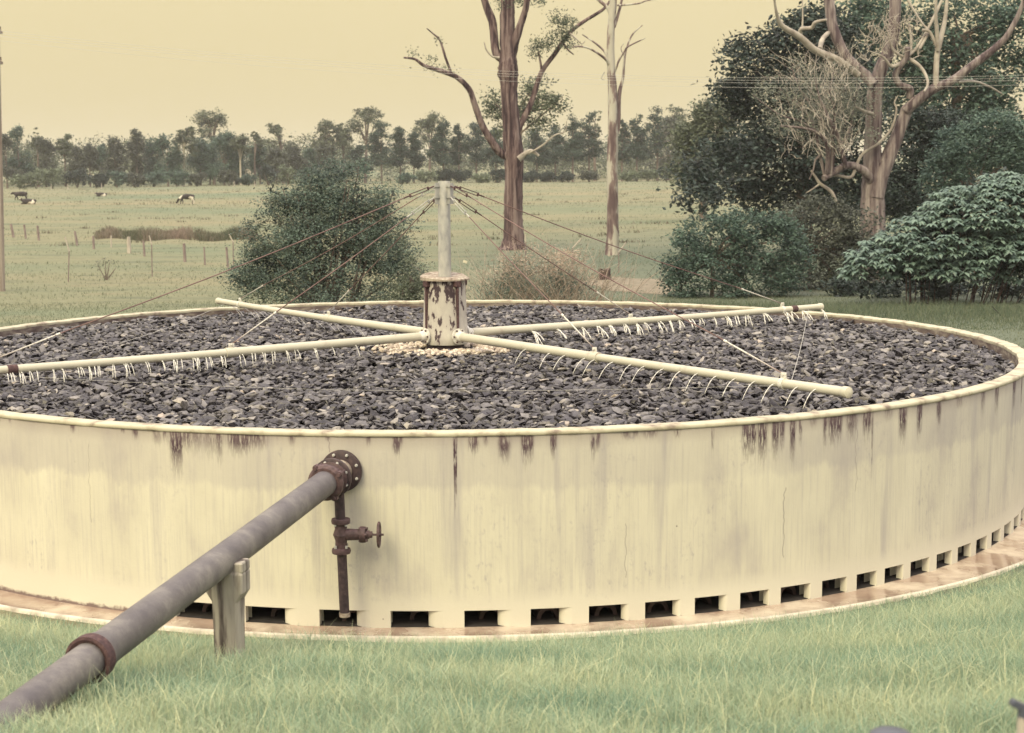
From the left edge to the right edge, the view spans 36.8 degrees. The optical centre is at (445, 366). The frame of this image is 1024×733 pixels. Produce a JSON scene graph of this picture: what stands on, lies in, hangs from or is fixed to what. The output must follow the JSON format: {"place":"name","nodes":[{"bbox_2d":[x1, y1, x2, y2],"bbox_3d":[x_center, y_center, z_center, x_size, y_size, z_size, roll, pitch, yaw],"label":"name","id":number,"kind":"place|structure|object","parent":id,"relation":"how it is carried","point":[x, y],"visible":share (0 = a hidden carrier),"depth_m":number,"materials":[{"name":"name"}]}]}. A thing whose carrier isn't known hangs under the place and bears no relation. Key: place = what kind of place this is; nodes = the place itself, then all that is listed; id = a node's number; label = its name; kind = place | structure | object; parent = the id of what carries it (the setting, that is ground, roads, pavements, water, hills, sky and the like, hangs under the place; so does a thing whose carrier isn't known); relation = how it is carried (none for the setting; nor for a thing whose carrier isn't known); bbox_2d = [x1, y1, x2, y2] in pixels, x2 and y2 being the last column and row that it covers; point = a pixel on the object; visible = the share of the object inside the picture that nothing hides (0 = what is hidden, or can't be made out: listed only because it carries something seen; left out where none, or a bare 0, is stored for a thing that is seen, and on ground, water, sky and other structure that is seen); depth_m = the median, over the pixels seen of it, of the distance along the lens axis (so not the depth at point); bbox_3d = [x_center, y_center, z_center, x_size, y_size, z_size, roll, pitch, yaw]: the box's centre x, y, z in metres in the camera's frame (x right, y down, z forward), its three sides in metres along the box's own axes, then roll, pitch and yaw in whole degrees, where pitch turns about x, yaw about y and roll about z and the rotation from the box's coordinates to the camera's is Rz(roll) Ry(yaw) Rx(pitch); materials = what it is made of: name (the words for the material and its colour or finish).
{"place":"outdoors","nodes":[
{"label":"outdoors","id":0,"kind":"place"},
{"bbox_2d":[343,144,373,183],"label":"tree","id":1,"kind":"object","parent":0,"point":[357,151],"visible":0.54,"depth_m":403.60,"materials":[{"name":"green plant"}]},
{"bbox_2d":[0,156,1023,732],"bbox_3d":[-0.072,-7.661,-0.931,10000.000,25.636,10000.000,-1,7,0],"label":"ground","id":2,"kind":"structure","parent":0,"point":[172,250],"depth_m":118.72,"materials":[{"name":"green plant"}]},
{"bbox_2d":[0,26,4,290],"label":"power pole","id":3,"kind":"object","parent":2,"relation":"on","point":[2,270],"visible":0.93,"depth_m":68.79,"materials":[{"name":"brown wood"}]},
{"bbox_2d":[2,132,24,187],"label":"broadleaf tree","id":4,"kind":"object","parent":2,"relation":"on","point":[8,172],"visible":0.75,"depth_m":395.41,"materials":[{"name":"green plant"}]},
{"bbox_2d":[7,173,27,188],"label":"shrub","id":5,"kind":"object","parent":2,"relation":"on","point":[19,181],"visible":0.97,"depth_m":374.14,"materials":[{"name":"green plant"}]},
{"bbox_2d":[3,123,37,182],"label":"broadleaf tree","id":6,"kind":"object","parent":2,"relation":"on","point":[27,167],"visible":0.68,"depth_m":402.64,"materials":[{"name":"green plant"}]},
{"bbox_2d":[22,168,46,188],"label":"shrub","id":7,"kind":"object","parent":2,"relation":"on","point":[32,176],"visible":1,"depth_m":377.20,"materials":[{"name":"green plant"}]},
{"bbox_2d":[31,136,57,186],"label":"broadleaf tree","id":8,"kind":"object","parent":2,"relation":"on","point":[47,147],"visible":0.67,"depth_m":408.48,"materials":[{"name":"green plant"}]},
{"bbox_2d":[37,165,66,188],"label":"shrub","id":9,"kind":"object","parent":2,"relation":"on","point":[52,174],"visible":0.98,"depth_m":379.88,"materials":[{"name":"green plant"}]},
{"bbox_2d":[53,133,74,186],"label":"gum tree","id":10,"kind":"object","parent":2,"relation":"on","point":[63,150],"visible":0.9,"depth_m":415.18,"materials":[{"name":"green plant"}]},
{"bbox_2d":[60,167,90,187],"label":"shrub","id":11,"kind":"object","parent":2,"relation":"on","point":[79,174],"visible":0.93,"depth_m":382.79,"materials":[{"name":"green plant"}]},
{"bbox_2d":[65,145,88,186],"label":"broadleaf tree","id":12,"kind":"object","parent":2,"relation":"on","point":[80,159],"visible":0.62,"depth_m":401.89,"materials":[{"name":"green plant"}]},
{"bbox_2d":[82,143,100,186],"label":"broadleaf tree","id":13,"kind":"object","parent":2,"relation":"on","point":[91,153],"visible":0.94,"depth_m":408.19,"materials":[{"name":"green plant"}]},
{"bbox_2d":[87,172,110,187],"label":"shrub","id":14,"kind":"object","parent":2,"relation":"on","point":[99,179],"visible":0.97,"depth_m":374.11,"materials":[{"name":"green plant"}]},
{"bbox_2d":[96,135,131,186],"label":"broadleaf tree","id":15,"kind":"object","parent":2,"relation":"on","point":[115,148],"visible":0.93,"depth_m":400.38,"materials":[{"name":"green plant"}]},
{"bbox_2d":[106,170,127,187],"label":"shrub","id":16,"kind":"object","parent":2,"relation":"on","point":[120,178],"visible":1,"depth_m":377.47,"materials":[{"name":"green plant"}]},
{"bbox_2d":[124,171,146,186],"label":"shrub","id":17,"kind":"object","parent":2,"relation":"on","point":[139,180],"visible":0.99,"depth_m":380.74,"materials":[{"name":"green plant"}]},
{"bbox_2d":[124,128,148,178],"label":"broadleaf tree","id":18,"kind":"object","parent":2,"relation":"on","point":[134,147],"visible":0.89,"depth_m":407.32,"materials":[{"name":"green plant"}]},
{"bbox_2d":[140,137,166,182],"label":"broadleaf tree","id":19,"kind":"object","parent":2,"relation":"on","point":[152,161],"visible":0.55,"depth_m":414.09,"materials":[{"name":"green plant"}]},
{"bbox_2d":[144,168,165,186],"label":"shrub","id":20,"kind":"object","parent":2,"relation":"on","point":[154,177],"visible":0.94,"depth_m":383.16,"materials":[{"name":"green plant"}]},
{"bbox_2d":[150,133,186,185],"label":"broadleaf tree","id":21,"kind":"object","parent":2,"relation":"on","point":[170,163],"visible":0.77,"depth_m":399.34,"materials":[{"name":"green plant"}]},
{"bbox_2d":[94,224,256,241],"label":"reed bed","id":22,"kind":"object","parent":2,"relation":"on","point":[187,233],"visible":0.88,"depth_m":127.95,"materials":[{"name":"brown plant"}]},
{"bbox_2d":[163,169,190,186],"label":"shrub","id":23,"kind":"object","parent":2,"relation":"on","point":[179,177],"visible":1,"depth_m":374.26,"materials":[{"name":"green plant"}]},
{"bbox_2d":[167,126,200,185],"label":"gum tree","id":24,"kind":"object","parent":2,"relation":"on","point":[183,137],"visible":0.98,"depth_m":400.21,"materials":[{"name":"green plant"}]},
{"bbox_2d":[185,134,220,185],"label":"broadleaf tree","id":25,"kind":"object","parent":2,"relation":"on","point":[200,163],"visible":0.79,"depth_m":405.37,"materials":[{"name":"green plant"}]},
{"bbox_2d":[186,107,230,184],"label":"gum tree","id":26,"kind":"object","parent":2,"relation":"on","point":[218,119],"visible":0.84,"depth_m":422.50,"materials":[{"name":"green plant"}]},
{"bbox_2d":[204,129,243,184],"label":"broadleaf tree","id":27,"kind":"object","parent":2,"relation":"on","point":[221,141],"visible":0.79,"depth_m":397.99,"materials":[{"name":"green plant"}]},
{"bbox_2d":[216,169,239,185],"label":"shrub","id":28,"kind":"object","parent":2,"relation":"on","point":[231,176],"visible":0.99,"depth_m":380.37,"materials":[{"name":"green plant"}]},
{"bbox_2d":[206,558,249,659],"bbox_3d":[-1.860,2.268,13.218,0.338,1.238,0.220,1,7,13],"label":"pipe support","id":29,"kind":"object","parent":2,"relation":"on","point":[227,594],"visible":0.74,"depth_m":13.10,"materials":[{"name":"concrete"}]},
{"bbox_2d":[0,450,383,732],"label":"feed pipe","id":30,"kind":"object","parent":29,"relation":"on","point":[335,476],"visible":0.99,"depth_m":12.29,"materials":[{"name":"metal"}]},
{"bbox_2d":[220,144,248,184],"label":"broadleaf tree","id":31,"kind":"object","parent":2,"relation":"on","point":[243,167],"visible":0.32,"depth_m":404.57,"materials":[{"name":"green plant"}]},
{"bbox_2d":[228,133,251,184],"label":"gum tree","id":32,"kind":"object","parent":2,"relation":"on","point":[236,143],"visible":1,"depth_m":394.96,"materials":[{"name":"green plant"}]},
{"bbox_2d":[245,142,272,182],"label":"broadleaf tree","id":33,"kind":"object","parent":2,"relation":"on","point":[258,160],"visible":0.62,"depth_m":413.08,"materials":[{"name":"green plant"}]},
{"bbox_2d":[257,163,277,185],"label":"shrub","id":34,"kind":"object","parent":2,"relation":"on","point":[266,171],"visible":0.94,"depth_m":374.63,"materials":[{"name":"green plant"}]},
{"bbox_2d":[262,146,289,183],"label":"broadleaf tree","id":35,"kind":"object","parent":2,"relation":"on","point":[273,156],"visible":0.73,"depth_m":397.15,"materials":[{"name":"green plant"}]},
{"bbox_2d":[262,122,297,183],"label":"gum tree","id":36,"kind":"object","parent":2,"relation":"on","point":[278,128],"visible":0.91,"depth_m":423.96,"materials":[{"name":"green plant"}]},
{"bbox_2d":[277,164,297,184],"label":"shrub","id":37,"kind":"object","parent":2,"relation":"on","point":[288,171],"visible":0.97,"depth_m":377.96,"materials":[{"name":"green plant"}]},
{"bbox_2d":[277,141,309,180],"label":"broadleaf tree","id":38,"kind":"object","parent":2,"relation":"on","point":[293,154],"visible":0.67,"depth_m":404.12,"materials":[{"name":"green plant"}]},
{"bbox_2d":[297,147,323,173],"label":"broadleaf tree","id":39,"kind":"object","parent":2,"relation":"on","point":[308,154],"visible":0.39,"depth_m":411.22,"materials":[{"name":"green plant"}]},
{"bbox_2d":[214,152,434,304],"bbox_3d":[-3.557,-3.582,46.850,5.944,5.868,5.053,-5,8,-35],"label":"round bush","id":40,"kind":"object","parent":2,"relation":"on","point":[314,217],"visible":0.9,"depth_m":46.54,"materials":[{"name":"green plant"}]},
{"bbox_2d":[306,118,353,153],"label":"gum tree","id":41,"kind":"object","parent":2,"relation":"on","point":[324,139],"visible":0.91,"depth_m":403.82,"materials":[{"name":"green plant"}]},
{"bbox_2d":[312,143,350,178],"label":"broadleaf tree","id":42,"kind":"object","parent":2,"relation":"on","point":[324,149],"visible":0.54,"depth_m":396.33,"materials":[{"name":"green plant"}]},
{"bbox_2d":[331,123,353,171],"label":"gum tree","id":43,"kind":"object","parent":2,"relation":"on","point":[345,131],"visible":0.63,"depth_m":409.37,"materials":[{"name":"green plant"}]},
{"bbox_2d":[4,188,685,245],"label":"weed tufts","id":44,"kind":"object","parent":2,"relation":"on","point":[492,238],"visible":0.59,"depth_m":165.76,"materials":[{"name":"green plant"}]},
{"bbox_2d":[343,106,391,182],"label":"gum tree","id":45,"kind":"object","parent":2,"relation":"on","point":[364,115],"visible":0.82,"depth_m":414.53,"materials":[{"name":"green plant"}]},
{"bbox_2d":[364,120,395,183],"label":"pine tree","id":46,"kind":"object","parent":2,"relation":"on","point":[376,147],"visible":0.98,"depth_m":380.15,"materials":[{"name":"green plant"}]},
{"bbox_2d":[2,126,779,185],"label":"woodland","id":47,"kind":"object","parent":2,"relation":"on","point":[565,166],"visible":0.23,"depth_m":458.93,"materials":[{"name":"green plant"}]},
{"bbox_2d":[386,126,412,183],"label":"pine tree","id":48,"kind":"object","parent":2,"relation":"on","point":[399,148],"visible":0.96,"depth_m":389.27,"materials":[{"name":"green plant"}]},
{"bbox_2d":[380,253,428,300],"bbox_3d":[-1.158,-2.030,45.497,2.110,2.679,1.828,-1,7,0],"label":"bush","id":49,"kind":"object","parent":2,"relation":"on","point":[410,290],"visible":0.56,"depth_m":45.36,"materials":[{"name":"green plant"}]},
{"bbox_2d":[405,131,426,182],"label":"pine tree","id":50,"kind":"object","parent":2,"relation":"on","point":[414,158],"visible":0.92,"depth_m":398.17,"materials":[{"name":"green plant"}]},
{"bbox_2d":[410,169,439,182],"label":"shrub","id":51,"kind":"object","parent":2,"relation":"on","point":[423,176],"visible":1,"depth_m":376.95,"materials":[{"name":"green plant"}]},
{"bbox_2d":[403,110,452,180],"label":"gum tree","id":52,"kind":"object","parent":2,"relation":"on","point":[429,122],"visible":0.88,"depth_m":423.59,"materials":[{"name":"green plant"}]},
{"bbox_2d":[423,119,454,180],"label":"pine tree","id":53,"kind":"object","parent":2,"relation":"on","point":[442,148],"visible":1,"depth_m":379.99,"materials":[{"name":"green plant"}]},
{"bbox_2d":[434,167,454,182],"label":"shrub","id":54,"kind":"object","parent":2,"relation":"on","point":[445,174],"visible":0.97,"depth_m":380.51,"materials":[{"name":"green plant"}]},
{"bbox_2d":[448,123,468,182],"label":"pine tree","id":55,"kind":"object","parent":2,"relation":"on","point":[455,157],"visible":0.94,"depth_m":389.79,"materials":[{"name":"green plant"}]},
{"bbox_2d":[459,121,488,181],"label":"pine tree","id":56,"kind":"object","parent":2,"relation":"on","point":[479,139],"visible":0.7,"depth_m":397.66,"materials":[{"name":"green plant"}]},
{"bbox_2d":[479,127,503,182],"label":"pine tree","id":57,"kind":"object","parent":2,"relation":"on","point":[488,152],"visible":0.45,"depth_m":380.71,"materials":[{"name":"green plant"}]},
{"bbox_2d":[403,0,608,249],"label":"gum tree","id":58,"kind":"object","parent":2,"relation":"on","point":[512,154],"visible":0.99,"depth_m":101.11,"materials":[{"name":"brown plant"}]},
{"bbox_2d":[0,300,1023,627],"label":"filter tank","id":59,"kind":"object","parent":2,"relation":"on","point":[524,526],"visible":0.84,"depth_m":16.88,"materials":[{"name":"concrete"}]},
{"bbox_2d":[0,304,1015,429],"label":"rock bed","id":60,"kind":"object","parent":59,"relation":"in","point":[846,353],"visible":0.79,"depth_m":22.08,"materials":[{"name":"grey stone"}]},
{"bbox_2d":[0,181,852,397],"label":"rotary distributor","id":61,"kind":"object","parent":60,"relation":"on","point":[445,326],"visible":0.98,"depth_m":24.75,"materials":[{"name":"paint"}]},
{"bbox_2d":[360,341,529,358],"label":"pale stones","id":62,"kind":"object","parent":60,"relation":"on","point":[406,347],"visible":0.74,"depth_m":24.68,"materials":[{"name":"beige stone"}]},
{"bbox_2d":[0,562,1023,732],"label":"bank grass","id":63,"kind":"structure","parent":2,"relation":"on","point":[624,661],"depth_m":10.70,"materials":[{"name":"green plant"}]},
{"bbox_2d":[0,519,1023,635],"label":"drain channel","id":64,"kind":"object","parent":2,"relation":"on","point":[1007,550],"visible":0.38,"depth_m":17.22,"materials":[{"name":"beige concrete"}]},
{"bbox_2d":[0,560,1023,642],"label":"channel kerb","id":65,"kind":"structure","parent":2,"relation":"on","point":[103,621],"depth_m":16.54,"materials":[{"name":"beige concrete"}]},
{"bbox_2d":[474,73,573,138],"bbox_3d":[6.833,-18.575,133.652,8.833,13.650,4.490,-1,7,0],"label":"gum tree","id":66,"kind":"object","parent":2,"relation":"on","point":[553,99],"visible":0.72,"depth_m":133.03,"materials":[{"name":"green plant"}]},
{"bbox_2d":[524,127,554,181],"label":"pine tree","id":67,"kind":"object","parent":2,"relation":"on","point":[541,152],"visible":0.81,"depth_m":389.71,"materials":[{"name":"green plant"}]},
{"bbox_2d":[402,229,684,301],"bbox_3d":[2.922,-2.472,46.439,8.447,3.355,6.276,-1,7,0],"label":"dry bush","id":68,"kind":"object","parent":2,"relation":"on","point":[525,291],"visible":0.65,"depth_m":45.81,"materials":[{"name":"brown plant"}]},
{"bbox_2d":[543,124,569,179],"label":"pine tree","id":69,"kind":"object","parent":2,"relation":"on","point":[558,139],"visible":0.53,"depth_m":397.60,"materials":[{"name":"green plant"}]},
{"bbox_2d":[554,113,587,181],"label":"pine tree","id":70,"kind":"object","parent":2,"relation":"on","point":[578,140],"visible":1,"depth_m":379.89,"materials":[{"name":"green plant"}]},
{"bbox_2d":[574,112,604,170],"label":"pine tree","id":71,"kind":"object","parent":2,"relation":"on","point":[590,139],"visible":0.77,"depth_m":389.04,"materials":[{"name":"green plant"}]},
{"bbox_2d":[572,0,650,254],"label":"dead gum tree","id":72,"kind":"object","parent":2,"relation":"on","point":[614,108],"visible":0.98,"depth_m":93.20,"materials":[{"name":"grey wood"}]},
{"bbox_2d":[605,119,632,180],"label":"pine tree","id":73,"kind":"object","parent":2,"relation":"on","point":[623,134],"visible":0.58,"depth_m":398.79,"materials":[{"name":"green plant"}]},
{"bbox_2d":[577,277,675,293],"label":"bare earth","id":74,"kind":"structure","parent":2,"relation":"on","point":[637,282],"depth_m":68.78,"materials":[{"name":"brown soil"}]},
{"bbox_2d":[618,170,640,181],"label":"shrub","id":75,"kind":"object","parent":2,"relation":"on","point":[629,175],"visible":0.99,"depth_m":380.12,"materials":[{"name":"green plant"}]},
{"bbox_2d":[623,113,653,181],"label":"pine tree","id":76,"kind":"object","parent":2,"relation":"on","point":[639,132],"visible":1,"depth_m":379.74,"materials":[{"name":"green plant"}]},
{"bbox_2d":[638,105,672,180],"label":"pine tree","id":77,"kind":"object","parent":2,"relation":"on","point":[658,146],"visible":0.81,"depth_m":389.20,"materials":[{"name":"green plant"}]},
{"bbox_2d":[645,115,676,179],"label":"broadleaf tree","id":78,"kind":"object","parent":2,"relation":"on","point":[661,161],"visible":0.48,"depth_m":409.73,"materials":[{"name":"green plant"}]},
{"bbox_2d":[654,104,688,179],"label":"gum tree","id":79,"kind":"object","parent":2,"relation":"on","point":[676,110],"visible":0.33,"depth_m":424.81,"materials":[{"name":"green plant"}]},
{"bbox_2d":[655,93,751,220],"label":"broadleaf tree","id":80,"kind":"object","parent":2,"relation":"on","point":[704,119],"visible":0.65,"depth_m":147.56,"materials":[{"name":"green plant"}]},
{"bbox_2d":[649,205,821,298],"bbox_3d":[11.536,-4.457,61.947,7.465,4.205,3.818,-1,7,0],"label":"shrub","id":81,"kind":"object","parent":2,"relation":"on","point":[708,255],"visible":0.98,"depth_m":61.45,"materials":[{"name":"green plant"}]},
{"bbox_2d":[656,0,933,232],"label":"fig tree","id":82,"kind":"object","parent":2,"relation":"on","point":[744,153],"visible":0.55,"depth_m":89.54,"materials":[{"name":"green plant"}]},
{"bbox_2d":[760,191,892,290],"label":"shrub","id":83,"kind":"object","parent":2,"relation":"on","point":[837,235],"visible":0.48,"depth_m":65.39,"materials":[{"name":"green plant"}]},
{"bbox_2d":[735,0,1023,282],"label":"dead tree","id":84,"kind":"object","parent":2,"relation":"on","point":[875,169],"visible":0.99,"depth_m":68.17,"materials":[{"name":"wood"}]},
{"bbox_2d":[815,271,1023,299],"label":"undergrowth","id":85,"kind":"object","parent":2,"relation":"on","point":[841,284],"visible":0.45,"depth_m":61.42,"materials":[{"name":"green plant"}]},
{"bbox_2d":[858,96,986,231],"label":"broadleaf tree","id":86,"kind":"object","parent":2,"relation":"on","point":[917,132],"visible":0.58,"depth_m":82.56,"materials":[{"name":"green plant"}]},
{"bbox_2d":[835,161,1023,304],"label":"leaved shrub","id":87,"kind":"object","parent":2,"relation":"on","point":[992,241],"visible":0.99,"depth_m":56.55,"materials":[{"name":"green plant"}]},
{"bbox_2d":[835,0,1023,244],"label":"gum tree","id":88,"kind":"object","parent":2,"relation":"on","point":[959,45],"visible":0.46,"depth_m":97.54,"materials":[{"name":"green plant"}]},
{"bbox_2d":[913,107,1023,272],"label":"shrub","id":89,"kind":"object","parent":2,"relation":"on","point":[1006,145],"visible":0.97,"depth_m":72.87,"materials":[{"name":"green plant"}]},
{"bbox_2d":[1008,698,1023,732],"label":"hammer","id":90,"kind":"object","parent":2,"relation":"on","point":[1016,704],"visible":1,"depth_m":4.75,"materials":[{"name":"metal"}]},
{"bbox_3d":[48.643,-9.024,62.221,0.484,12.400,2.000,-1,7,0],"label":"power pole","id":91,"kind":"object","parent":2,"relation":"on","visible":0},
{"bbox_2d":[0,33,999,80],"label":"power line","id":92,"kind":"object","parent":91,"relation":"hanging from","point":[549,75],"visible":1,"depth_m":61.55,"materials":[{"name":"metal"}]},
{"bbox_2d":[7,41,1005,87],"bbox_3d":[15.206,-12.437,62.473,66.552,2.219,0.010,-1,7,0],"label":"power line","id":93,"kind":"object","parent":91,"relation":"hanging from","point":[517,81],"visible":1,"depth_m":62.56,"materials":[{"name":"metal"}]},
{"bbox_2d":[4,31,1015,77],"bbox_3d":[14.835,-12.520,60.952,64.931,2.163,0.010,-1,7,0],"label":"power line","id":94,"kind":"object","parent":91,"relation":"hanging from","point":[490,70],"visible":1,"depth_m":61.02,"materials":[{"name":"metal"}]},
{"bbox_2d":[3,36,1019,82],"bbox_3d":[15.081,-12.520,61.959,66.004,2.200,0.010,-1,7,0],"label":"power line","id":95,"kind":"object","parent":91,"relation":"hanging from","point":[469,74],"visible":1,"depth_m":62.03,"materials":[{"name":"metal"}]},
{"bbox_2d":[0,294,1023,348],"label":"lawn grass","id":96,"kind":"structure","parent":0,"point":[18,316],"depth_m":58.84,"materials":[{"name":"green plant"}]},
{"bbox_2d":[0,0,1023,163],"label":"sky","id":97,"kind":"structure","parent":0,"point":[56,90],"materials":[{"name":"beige"}]},
{"bbox_2d":[655,295,1023,330],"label":"rank grass","id":98,"kind":"structure","parent":0,"point":[894,308],"depth_m":53.37,"materials":[{"name":"green plant"}]},
{"bbox_2d":[870,726,909,732],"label":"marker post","id":99,"kind":"object","parent":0,"point":[887,729],"visible":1,"depth_m":4.78,"materials":[{"name":"metal"}]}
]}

